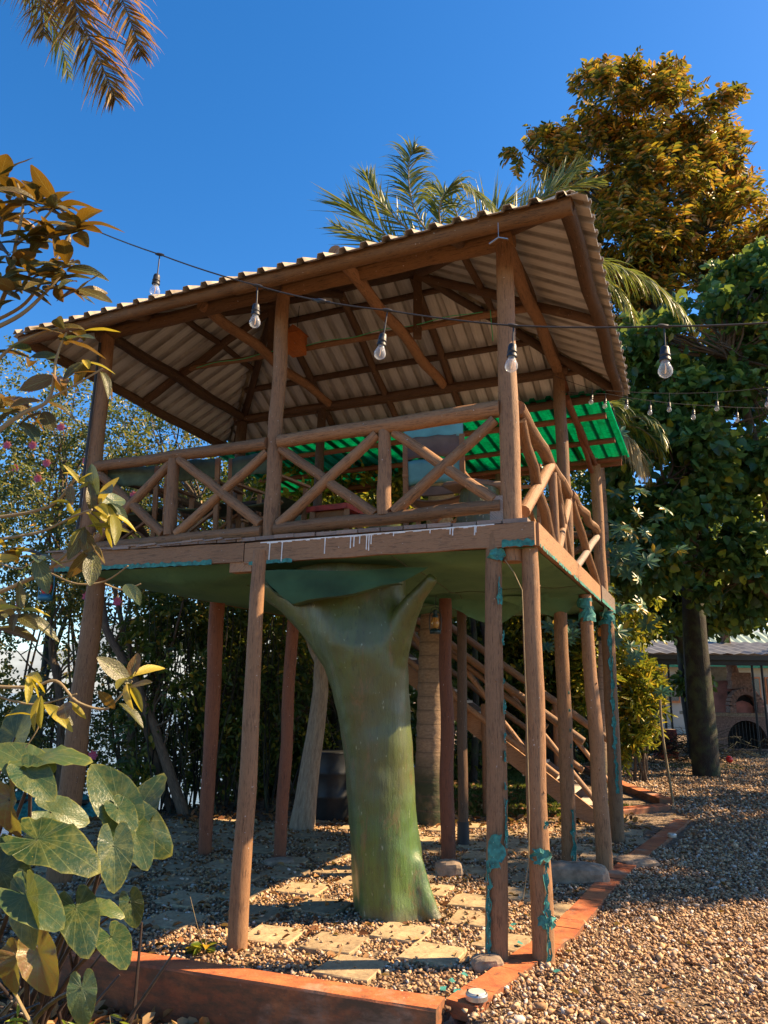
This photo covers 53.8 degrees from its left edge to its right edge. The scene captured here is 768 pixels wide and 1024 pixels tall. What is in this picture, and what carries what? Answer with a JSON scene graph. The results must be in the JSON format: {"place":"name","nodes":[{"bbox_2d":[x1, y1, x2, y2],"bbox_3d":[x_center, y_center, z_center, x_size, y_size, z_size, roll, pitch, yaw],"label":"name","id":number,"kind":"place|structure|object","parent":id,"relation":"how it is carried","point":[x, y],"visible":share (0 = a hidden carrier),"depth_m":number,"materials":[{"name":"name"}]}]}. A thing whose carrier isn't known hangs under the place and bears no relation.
{"place":"outdoors","nodes":[
{"label":"outdoors","id":0,"kind":"place"},
{"bbox_2d":[0,693,414,835],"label":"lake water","id":1,"kind":"structure","parent":0,"point":[4,831],"depth_m":37.12,"materials":[{"name":"blue liquid"}]},
{"bbox_2d":[241,515,301,527],"bbox_3d":[-1.300,0.349,8.823,0.590,0.882,0.550,-4,-14,20],"label":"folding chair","id":2,"kind":"object","parent":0,"point":[244,521],"visible":0.05,"depth_m":8.80,"materials":[{"name":"brown wood"}]},
{"bbox_2d":[0,702,767,1023],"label":"ground","id":3,"kind":"structure","parent":0,"point":[660,821],"depth_m":5.52,"materials":[{"name":"soil"}]},
{"bbox_2d":[0,393,84,781],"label":"thicket shrub","id":4,"kind":"object","parent":3,"relation":"on","point":[23,483],"visible":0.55,"depth_m":11.61,"materials":[{"name":"green plant"}]},
{"bbox_2d":[3,391,135,759],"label":"pink blossoms","id":5,"kind":"object","parent":4,"relation":"attached to","point":[116,600],"visible":0.65,"depth_m":11.11,"materials":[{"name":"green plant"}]},
{"bbox_2d":[16,799,89,803],"bbox_3d":[-4.947,4.132,10.489,3.194,0.360,0.969,1,-13,0],"label":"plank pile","id":6,"kind":"object","parent":3,"relation":"on","point":[87,801],"visible":0.03,"depth_m":10.25,"materials":[{"name":"wood"}]},
{"bbox_2d":[14,790,96,834],"bbox_3d":[-4.399,4.073,10.227,1.700,0.540,0.700,1,-13,0],"label":"tarpaulin","id":7,"kind":"object","parent":6,"relation":"on","point":[88,809],"visible":0.15,"depth_m":10.04,"materials":[{"name":"blue plastic"}]},
{"bbox_2d":[31,586,94,790],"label":"bare sapling","id":8,"kind":"object","parent":3,"relation":"on","point":[56,669],"visible":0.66,"depth_m":11.33,"materials":[{"name":"grey plant"}]},
{"bbox_2d":[4,997,128,1023],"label":"bamboo grass","id":9,"kind":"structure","parent":3,"relation":"on","point":[17,1020],"depth_m":3.62,"materials":[{"name":"green plant"}]},
{"bbox_2d":[0,0,162,115],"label":"palm","id":10,"kind":"object","parent":3,"relation":"on","point":[64,9],"visible":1,"depth_m":8.34,"materials":[{"name":"green palm leaf"},{"name":"dry orange-brown palm leaf"},{"name":"bark"}]},
{"bbox_2d":[0,154,164,747],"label":"broadleaf sapling","id":11,"kind":"object","parent":3,"relation":"on","point":[38,189],"visible":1,"depth_m":3.13,"materials":[{"name":"green plant"}]},
{"bbox_2d":[0,360,176,794],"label":"thicket shrub","id":12,"kind":"object","parent":3,"relation":"on","point":[50,733],"visible":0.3,"depth_m":12.38,"materials":[{"name":"green plant"}]},
{"bbox_2d":[0,694,180,1023],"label":"elephant ear plant","id":13,"kind":"object","parent":3,"relation":"on","point":[36,908],"visible":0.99,"depth_m":3.71,"materials":[{"name":"green plant"}]},
{"bbox_2d":[0,335,194,793],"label":"background tree","id":14,"kind":"object","parent":3,"relation":"on","point":[44,662],"visible":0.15,"depth_m":16.36,"materials":[{"name":"green plant"}]},
{"bbox_2d":[0,984,209,1023],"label":"bed leaf litter","id":15,"kind":"object","parent":3,"relation":"on","point":[103,1015],"visible":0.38,"depth_m":4.48,"materials":[{"name":"brown plant"}]},
{"bbox_2d":[63,521,192,817],"bbox_3d":[-3.685,2.278,10.808,2.372,4.622,0.350,-1,-13,6],"label":"bare sapling","id":16,"kind":"object","parent":3,"relation":"on","point":[179,800],"visible":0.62,"depth_m":10.52,"materials":[{"name":"grey plant"}]},
{"bbox_2d":[97,617,183,782],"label":"bare sapling","id":17,"kind":"object","parent":3,"relation":"on","point":[132,735],"visible":0.16,"depth_m":11.34,"materials":[{"name":"grey plant"}]},
{"bbox_2d":[82,584,201,811],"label":"bare sapling","id":18,"kind":"object","parent":3,"relation":"on","point":[158,766],"visible":0.27,"depth_m":10.91,"materials":[{"name":"grey plant"}]},
{"bbox_2d":[29,410,280,800],"bbox_3d":[-3.707,1.486,12.303,4.031,7.192,2.863,5,-14,-18],"label":"thicket shrub","id":19,"kind":"object","parent":3,"relation":"on","point":[191,488],"visible":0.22,"depth_m":11.75,"materials":[{"name":"green plant"}]},
{"bbox_2d":[48,379,264,799],"bbox_3d":[-4.542,1.950,15.420,5.221,10.004,4.877,1,-13,0],"label":"background tree","id":20,"kind":"object","parent":3,"relation":"on","point":[121,420],"visible":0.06,"depth_m":15.48,"materials":[{"name":"green plant"}]},
{"bbox_2d":[105,589,263,816],"bbox_3d":[-2.857,2.500,10.977,2.293,3.604,1.868,1,-13,0],"label":"cane clump","id":21,"kind":"object","parent":3,"relation":"on","point":[150,648],"visible":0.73,"depth_m":10.85,"materials":[{"name":"green plant"}]},
{"bbox_2d":[186,897,216,955],"bbox_3d":[-1.195,2.741,5.011,0.205,0.351,0.255,7,-15,-25],"label":"green weed","id":22,"kind":"object","parent":3,"relation":"on","point":[196,946],"visible":1,"depth_m":4.97,"materials":[{"name":"green plant"}]},
{"bbox_2d":[109,461,306,804],"bbox_3d":[-2.807,1.892,12.318,3.218,5.970,2.999,1,-13,0],"label":"thicket shrub","id":23,"kind":"object","parent":3,"relation":"on","point":[219,796],"visible":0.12,"depth_m":11.83,"materials":[{"name":"green plant"}]},
{"bbox_2d":[220,614,246,803],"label":"bare sapling","id":24,"kind":"object","parent":3,"relation":"on","point":[232,768],"visible":0.03,"depth_m":11.58,"materials":[{"name":"grey plant"}]},
{"bbox_2d":[38,944,444,1023],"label":"kerb","id":25,"kind":"structure","parent":3,"relation":"on","point":[214,993],"depth_m":4.41,"materials":[{"name":"ceramic"}]},
{"bbox_2d":[176,607,313,813],"bbox_3d":[-1.993,2.671,11.377,2.223,3.474,1.547,1,-13,0],"label":"cane clump","id":26,"kind":"object","parent":3,"relation":"on","point":[302,688],"visible":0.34,"depth_m":11.24,"materials":[{"name":"green plant"}]},
{"bbox_2d":[193,611,331,756],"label":"background tree","id":27,"kind":"object","parent":3,"relation":"on","point":[295,686],"depth_m":13.50,"materials":[{"name":"green plant"}]},
{"bbox_2d":[189,642,342,801],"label":"background tree","id":28,"kind":"object","parent":3,"relation":"on","point":[297,752],"visible":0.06,"depth_m":12.66,"materials":[{"name":"green plant"}]},
{"bbox_2d":[264,857,294,866],"bbox_3d":[-1.044,3.483,7.533,0.304,0.074,0.222,6,-14,-23],"label":"concrete footing","id":29,"kind":"object","parent":3,"relation":"on","point":[272,862],"visible":0.81,"depth_m":7.47,"materials":[{"name":"grey concrete"}]},
{"bbox_2d":[194,441,371,527],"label":"background tree","id":30,"kind":"object","parent":3,"relation":"on","point":[245,481],"visible":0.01,"depth_m":16.65,"materials":[{"name":"green plant"}]},
{"bbox_2d":[223,495,362,797],"bbox_3d":[-1.605,1.853,12.913,3.183,6.042,2.714,1,-13,0],"label":"thicket shrub","id":31,"kind":"object","parent":3,"relation":"on","point":[281,620],"visible":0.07,"depth_m":12.42,"materials":[{"name":"green plant"}]},
{"bbox_2d":[13,190,629,967],"bbox_3d":[-0.173,0.622,8.448,5.755,6.162,5.911,-5,-14,22],"label":"treehouse","id":32,"kind":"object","parent":3,"relation":"on","point":[207,362],"visible":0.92,"depth_m":7.15,"materials":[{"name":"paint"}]},
{"bbox_2d":[37,559,54,600],"bbox_3d":[-3.175,0.619,7.139,0.132,0.437,0.130,-10,-17,39],"label":"hurricane lantern","id":33,"kind":"object","parent":32,"relation":"hanging from","point":[44,596],"visible":0.4,"depth_m":7.07,"materials":[{"name":"blue metal"}]},
{"bbox_2d":[100,466,180,540],"bbox_3d":[-2.443,0.040,7.566,0.590,0.882,0.550,-2,-13,10],"label":"folding chair","id":34,"kind":"object","parent":32,"relation":"on","point":[139,476],"visible":0.48,"depth_m":7.38,"materials":[{"name":"green wood"}]},
{"bbox_2d":[162,458,244,532],"bbox_3d":[-1.754,-0.009,7.324,0.590,0.882,0.550,-3,-14,17],"label":"folding chair","id":35,"kind":"object","parent":32,"relation":"on","point":[211,468],"visible":0.49,"depth_m":7.15,"materials":[{"name":"green wood"}]},
{"bbox_2d":[224,500,307,528],"bbox_3d":[-1.310,0.278,8.006,0.817,0.655,0.630,-5,-14,24],"label":"slatted table","id":36,"kind":"object","parent":32,"relation":"on","point":[250,503],"visible":0.05,"depth_m":7.92,"materials":[{"name":"brown wood"}]},
{"bbox_2d":[226,453,310,528],"bbox_3d":[-1.096,-0.051,7.111,0.590,0.882,0.550,-6,-15,27],"label":"folding chair","id":37,"kind":"object","parent":32,"relation":"on","point":[237,464],"visible":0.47,"depth_m":7.04,"materials":[{"name":"wood"}]},
{"bbox_2d":[288,306,308,357],"bbox_3d":[-0.945,-1.991,8.226,0.200,0.580,0.206,-5,-14,22],"label":"hanging box","id":38,"kind":"object","parent":32,"relation":"hanging from","point":[297,340],"visible":0.94,"depth_m":8.13,"materials":[{"name":"orange wood"}]},
{"bbox_2d":[306,502,363,531],"bbox_3d":[-0.453,0.189,7.148,0.449,0.445,0.382,-6,-15,26],"label":"red table","id":39,"kind":"object","parent":32,"relation":"on","point":[332,510],"visible":0.34,"depth_m":7.04,"materials":[{"name":"paint"}]},
{"bbox_2d":[429,600,441,633],"bbox_3d":[0.499,0.997,7.369,0.108,0.380,0.106,-10,-17,39],"label":"hurricane lantern","id":40,"kind":"object","parent":32,"relation":"hanging from","point":[435,625],"visible":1,"depth_m":7.33,"materials":[{"name":"black metal"}]},
{"bbox_2d":[402,423,469,525],"bbox_3d":[0.508,-0.220,6.933,0.570,1.166,0.550,-3,-14,17],"label":"folding chair","id":41,"kind":"object","parent":32,"relation":"on","point":[444,440],"visible":0.46,"depth_m":6.76,"materials":[{"name":"grey wood"}]},
{"bbox_2d":[521,464,548,523],"bbox_3d":[1.381,0.050,7.372,0.550,0.862,0.590,-6,-15,28],"label":"folding chair","id":42,"kind":"object","parent":32,"relation":"on","point":[534,515],"visible":0.1,"depth_m":7.12,"materials":[{"name":"brown wood"}]},
{"bbox_2d":[596,619,600,640],"bbox_3d":[2.754,1.444,9.633,0.112,0.390,0.111,12,-17,-39],"label":"hurricane lantern","id":43,"kind":"object","parent":32,"relation":"hanging from","point":[599,634],"visible":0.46,"depth_m":9.59,"materials":[{"name":"black metal"}]},
{"bbox_2d":[561,391,746,419],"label":"string lights","id":44,"kind":"object","parent":32,"relation":"hanging from","point":[693,411],"visible":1,"depth_m":7.74,"materials":[{"name":"black rubber"}]},
{"bbox_2d":[555,376,767,410],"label":"string lights","id":45,"kind":"object","parent":32,"relation":"hanging from","point":[668,405],"visible":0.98,"depth_m":7.78,"materials":[{"name":"black rubber"}]},
{"bbox_2d":[0,813,647,1013],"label":"patio gravel","id":46,"kind":"structure","parent":3,"relation":"on","point":[286,954],"depth_m":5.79,"materials":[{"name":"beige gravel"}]},
{"bbox_2d":[0,818,648,985],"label":"patio floor","id":47,"kind":"structure","parent":3,"relation":"on","point":[365,970],"depth_m":6.21,"materials":[{"name":"stone"}]},
{"bbox_2d":[316,749,348,821],"bbox_3d":[-0.700,3.716,10.321,0.550,0.875,0.546,1,-13,0],"label":"steel drum","id":48,"kind":"object","parent":3,"relation":"on","point":[332,802],"visible":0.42,"depth_m":10.09,"materials":[{"name":"black metal"}]},
{"bbox_2d":[243,458,422,831],"bbox_3d":[-0.829,1.476,11.030,2.824,5.698,2.339,1,-13,0],"label":"pale leaning tree","id":49,"kind":"object","parent":3,"relation":"on","point":[303,815],"visible":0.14,"depth_m":9.67,"materials":[{"name":"grey plant"}]},
{"bbox_2d":[330,693,342,749],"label":"bare tree","id":50,"kind":"object","parent":3,"relation":"on","point":[337,727],"visible":0.11,"depth_m":12.95,"materials":[{"name":"plant"}]},
{"bbox_2d":[89,780,659,833],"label":"back leaf litter","id":51,"kind":"object","parent":3,"relation":"on","point":[511,820],"visible":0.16,"depth_m":10.24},
{"bbox_2d":[264,617,484,780],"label":"background tree","id":52,"kind":"object","parent":3,"relation":"on","point":[413,707],"visible":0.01,"depth_m":14.64,"materials":[{"name":"green plant"}]},
{"bbox_2d":[264,478,500,923],"bbox_3d":[0.036,1.525,6.331,2.266,3.503,1.018,-5,-15,24],"label":"green painted tree","id":53,"kind":"object","parent":3,"relation":"on","point":[360,645],"visible":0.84,"depth_m":6.03,"materials":[{"name":"green paint"}]},
{"bbox_2d":[357,475,529,781],"bbox_3d":[1.367,1.518,15.101,4.123,7.634,3.452,1,-13,0],"label":"background tree","id":54,"kind":"object","parent":3,"relation":"on","point":[482,626],"visible":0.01,"depth_m":14.93,"materials":[{"name":"green plant"}]},
{"bbox_2d":[435,859,462,878],"bbox_3d":[0.615,3.384,7.171,0.264,0.178,0.209,1,-13,0],"label":"concrete footing","id":55,"kind":"object","parent":3,"relation":"on","point":[448,867],"visible":0.75,"depth_m":7.09,"materials":[{"name":"grey concrete"}]},
{"bbox_2d":[470,618,478,783],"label":"bare tree","id":56,"kind":"object","parent":3,"relation":"on","point":[474,760],"visible":0.38,"depth_m":14.37,"materials":[{"name":"plant"}]},
{"bbox_2d":[409,615,554,769],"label":"background tree","id":57,"kind":"object","parent":3,"relation":"on","point":[468,626],"visible":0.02,"depth_m":16.28,"materials":[{"name":"green plant"}]},
{"bbox_2d":[470,953,503,973],"bbox_3d":[0.647,2.841,4.760,0.204,0.105,0.145,4,-14,-12],"label":"rock","id":58,"kind":"object","parent":3,"relation":"on","point":[482,963],"visible":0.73,"depth_m":4.71,"materials":[{"name":"grey stone"}]},
{"bbox_2d":[309,134,694,826],"bbox_3d":[1.879,-0.847,11.848,6.176,10.618,3.339,1,-13,0],"label":"palm tree","id":59,"kind":"object","parent":3,"relation":"on","point":[427,772],"visible":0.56,"depth_m":11.70,"materials":[{"name":"green plant"}]},
{"bbox_2d":[408,618,608,823],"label":"staircase","id":60,"kind":"structure","parent":3,"relation":"on","point":[476,727],"depth_m":10.98,"materials":[{"name":"brown wood"}]},
{"bbox_2d":[412,617,624,771],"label":"background tree","id":61,"kind":"object","parent":3,"relation":"on","point":[517,729],"visible":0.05,"depth_m":16.75,"materials":[{"name":"green plant"}]},
{"bbox_2d":[453,769,635,816],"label":"lawn grass","id":62,"kind":"structure","parent":3,"relation":"on","point":[515,775],"depth_m":12.25,"materials":[{"name":"green plant"}]},
{"bbox_2d":[542,619,556,763],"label":"bare tree","id":63,"kind":"object","parent":3,"relation":"on","point":[549,752],"visible":0.09,"depth_m":16.23,"materials":[{"name":"plant"}]},
{"bbox_2d":[489,460,640,785],"bbox_3d":[3.696,1.676,15.016,3.393,7.334,3.120,1,-13,0],"label":"background tree","id":64,"kind":"object","parent":3,"relation":"on","point":[580,482],"visible":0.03,"depth_m":14.70,"materials":[{"name":"green plant"}]},
{"bbox_2d":[467,546,667,775],"bbox_3d":[3.901,2.876,16.306,4.515,5.587,3.421,1,-13,0],"label":"background tree","id":65,"kind":"object","parent":3,"relation":"on","point":[510,641],"visible":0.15,"depth_m":15.87,"materials":[{"name":"green plant"}]},
{"bbox_2d":[446,819,689,1021],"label":"tiled kerb","id":66,"kind":"structure","parent":3,"relation":"on","point":[586,906],"depth_m":5.41,"materials":[{"name":"ceramic"}]},
{"bbox_2d":[465,988,487,1002],"bbox_3d":[0.512,2.667,4.179,0.124,0.038,0.124,1,-13,0],"label":"solar light","id":67,"kind":"object","parent":66,"relation":"on","point":[475,995],"visible":1,"depth_m":4.14,"materials":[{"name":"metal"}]},
{"bbox_2d":[440,923,560,991],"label":"netting scraps","id":68,"kind":"object","parent":66,"relation":"on","point":[452,980],"visible":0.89,"depth_m":4.56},
{"bbox_2d":[667,833,676,837],"bbox_3d":[3.411,3.829,8.972,0.110,0.038,0.110,1,-13,0],"label":"solar light","id":69,"kind":"object","parent":66,"relation":"on","point":[673,835],"visible":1,"depth_m":8.93,"materials":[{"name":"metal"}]},
{"bbox_2d":[551,860,609,885],"bbox_3d":[1.762,3.347,6.992,0.629,0.211,0.307,-1,-13,8],"label":"concrete footing","id":70,"kind":"object","parent":3,"relation":"on","point":[574,872],"visible":0.65,"depth_m":6.88,"materials":[{"name":"grey concrete"}]},
{"bbox_2d":[582,715,588,761],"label":"bare tree","id":71,"kind":"object","parent":3,"relation":"on","point":[586,758],"visible":0.01,"depth_m":19.05,"materials":[{"name":"plant"}]},
{"bbox_2d":[520,695,659,763],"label":"background tree","id":72,"kind":"object","parent":3,"relation":"on","point":[581,754],"visible":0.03,"depth_m":18.56,"materials":[{"name":"green plant"}]},
{"bbox_2d":[461,842,767,1023],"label":"path gravel","id":73,"kind":"structure","parent":3,"relation":"on","point":[713,943],"depth_m":5.08,"materials":[{"name":"beige gravel"}]},
{"bbox_2d":[541,426,690,804],"bbox_3d":[3.528,1.623,11.722,2.308,5.797,1.695,1,-13,0],"label":"castor plant","id":74,"kind":"object","parent":3,"relation":"on","point":[624,563],"visible":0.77,"depth_m":11.61,"materials":[{"name":"green plant"}]},
{"bbox_2d":[569,635,676,781],"bbox_3d":[4.747,3.991,15.402,2.781,2.924,2.008,7,-15,-27],"label":"croton bush","id":75,"kind":"object","parent":3,"relation":"on","point":[637,706],"visible":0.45,"depth_m":15.04,"materials":[{"name":"green plant"}]},
{"bbox_2d":[580,398,672,774],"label":"palm","id":76,"kind":"object","parent":3,"relation":"on","point":[640,460],"visible":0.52,"depth_m":12.37,"materials":[{"name":"green plant"}]},
{"bbox_2d":[584,766,671,804],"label":"kerb","id":77,"kind":"structure","parent":3,"relation":"on","point":[648,795],"depth_m":12.61,"materials":[{"name":"concrete"}]},
{"bbox_2d":[498,45,767,777],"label":"orange leaved tree","id":78,"kind":"object","parent":3,"relation":"on","point":[698,162],"visible":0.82,"depth_m":18.79,"materials":[{"name":"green plant"}]},
{"bbox_2d":[614,854,659,868],"bbox_3d":[2.550,3.549,7.673,0.410,0.103,0.363,5,-14,-18],"label":"concrete footing","id":79,"kind":"object","parent":3,"relation":"on","point":[639,860],"visible":0.82,"depth_m":7.58,"materials":[{"name":"grey concrete"}]},
{"bbox_2d":[623,803,670,814],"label":"kerb","id":80,"kind":"structure","parent":3,"relation":"on","point":[648,808],"depth_m":11.14,"materials":[{"name":"concrete"}]},
{"bbox_2d":[565,791,761,1003],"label":"path leaf litter","id":81,"kind":"object","parent":3,"relation":"on","point":[596,989],"visible":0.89,"depth_m":5.52,"materials":[{"name":"brown plant"}]},
{"bbox_2d":[653,729,678,758],"bbox_3d":[7.545,6.223,20.308,0.560,0.760,0.356,1,-13,0],"label":"brick planter","id":82,"kind":"object","parent":3,"relation":"on","point":[669,731],"visible":0.27,"depth_m":20.17,"materials":[{"name":"brick"}]},
{"bbox_2d":[576,751,767,848],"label":"distant path gravel","id":83,"kind":"structure","parent":3,"relation":"on","point":[729,815],"depth_m":12.80,"materials":[{"name":"brown gravel"}]},
{"bbox_2d":[726,756,732,762],"bbox_3d":[8.782,6.292,19.247,0.166,0.178,0.166,7,-15,-26],"label":"red ball","id":84,"kind":"object","parent":83,"relation":"on","point":[729,759],"visible":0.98,"depth_m":19.19,"materials":[{"name":"plastic"}]},
{"bbox_2d":[576,723,767,763],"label":"brush heap","id":85,"kind":"object","parent":3,"relation":"on","point":[681,745],"visible":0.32,"depth_m":19.53,"materials":[{"name":"brown plant"}]},
{"bbox_2d":[583,236,767,632],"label":"vine covered tree","id":86,"kind":"object","parent":3,"relation":"on","point":[715,470],"visible":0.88,"depth_m":13.65,"materials":[{"name":"green plant"}]},
{"bbox_2d":[594,515,767,757],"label":"dark fig tree","id":87,"kind":"object","parent":3,"relation":"on","point":[669,613],"visible":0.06,"depth_m":18.88,"materials":[{"name":"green plant"}]},
{"bbox_2d":[595,641,767,755],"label":"outdoor kitchen","id":88,"kind":"object","parent":3,"relation":"on","point":[750,654],"visible":0.44,"depth_m":22.06,"materials":[{"name":"grey paint"}]},
{"bbox_2d":[650,759,752,769],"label":"lawn grass","id":89,"kind":"structure","parent":3,"relation":"on","point":[687,763],"depth_m":18.21,"materials":[{"name":"plant"}]},
{"bbox_2d":[679,634,767,750],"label":"brick oven","id":90,"kind":"object","parent":3,"relation":"on","point":[733,700],"visible":0.78,"depth_m":23.98,"materials":[{"name":"brick"}]},
{"bbox_2d":[0,616,767,694],"bbox_3d":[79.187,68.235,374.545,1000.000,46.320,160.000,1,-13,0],"label":"hills","id":91,"kind":"structure","parent":0,"point":[18,664],"depth_m":433.71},
{"bbox_2d":[0,0,767,651],"label":"sky","id":92,"kind":"structure","parent":0,"point":[245,107],"materials":[{"name":"blue"}]},
{"bbox_2d":[36,205,767,377],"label":"string lights","id":93,"kind":"object","parent":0,"point":[664,356],"visible":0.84,"depth_m":3.05,"materials":[{"name":"black rubber"}]},
{"bbox_2d":[628,632,767,733],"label":"garden house","id":94,"kind":"structure","parent":0,"point":[678,720],"depth_m":33.09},
{"bbox_2d":[664,676,680,702],"bbox_3d":[12.468,7.753,33.088,0.900,1.150,0.090,1,-13,0],"label":"window","id":95,"kind":"structure","parent":94,"relation":"in","point":[674,699],"depth_m":32.97,"materials":[{"name":"grey glass"}]},
{"bbox_2d":[754,677,761,697],"bbox_3d":[16.031,7.795,33.088,0.900,1.150,0.090,1,-13,0],"label":"window","id":96,"kind":"structure","parent":94,"relation":"in","point":[757,679],"depth_m":33.09,"materials":[{"name":"grey glass"}]},
{"bbox_2d":[764,677,767,703],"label":"window","id":97,"kind":"structure","parent":94,"relation":"in","point":[765,678],"depth_m":33.11,"materials":[{"name":"grey glass"}]}
]}

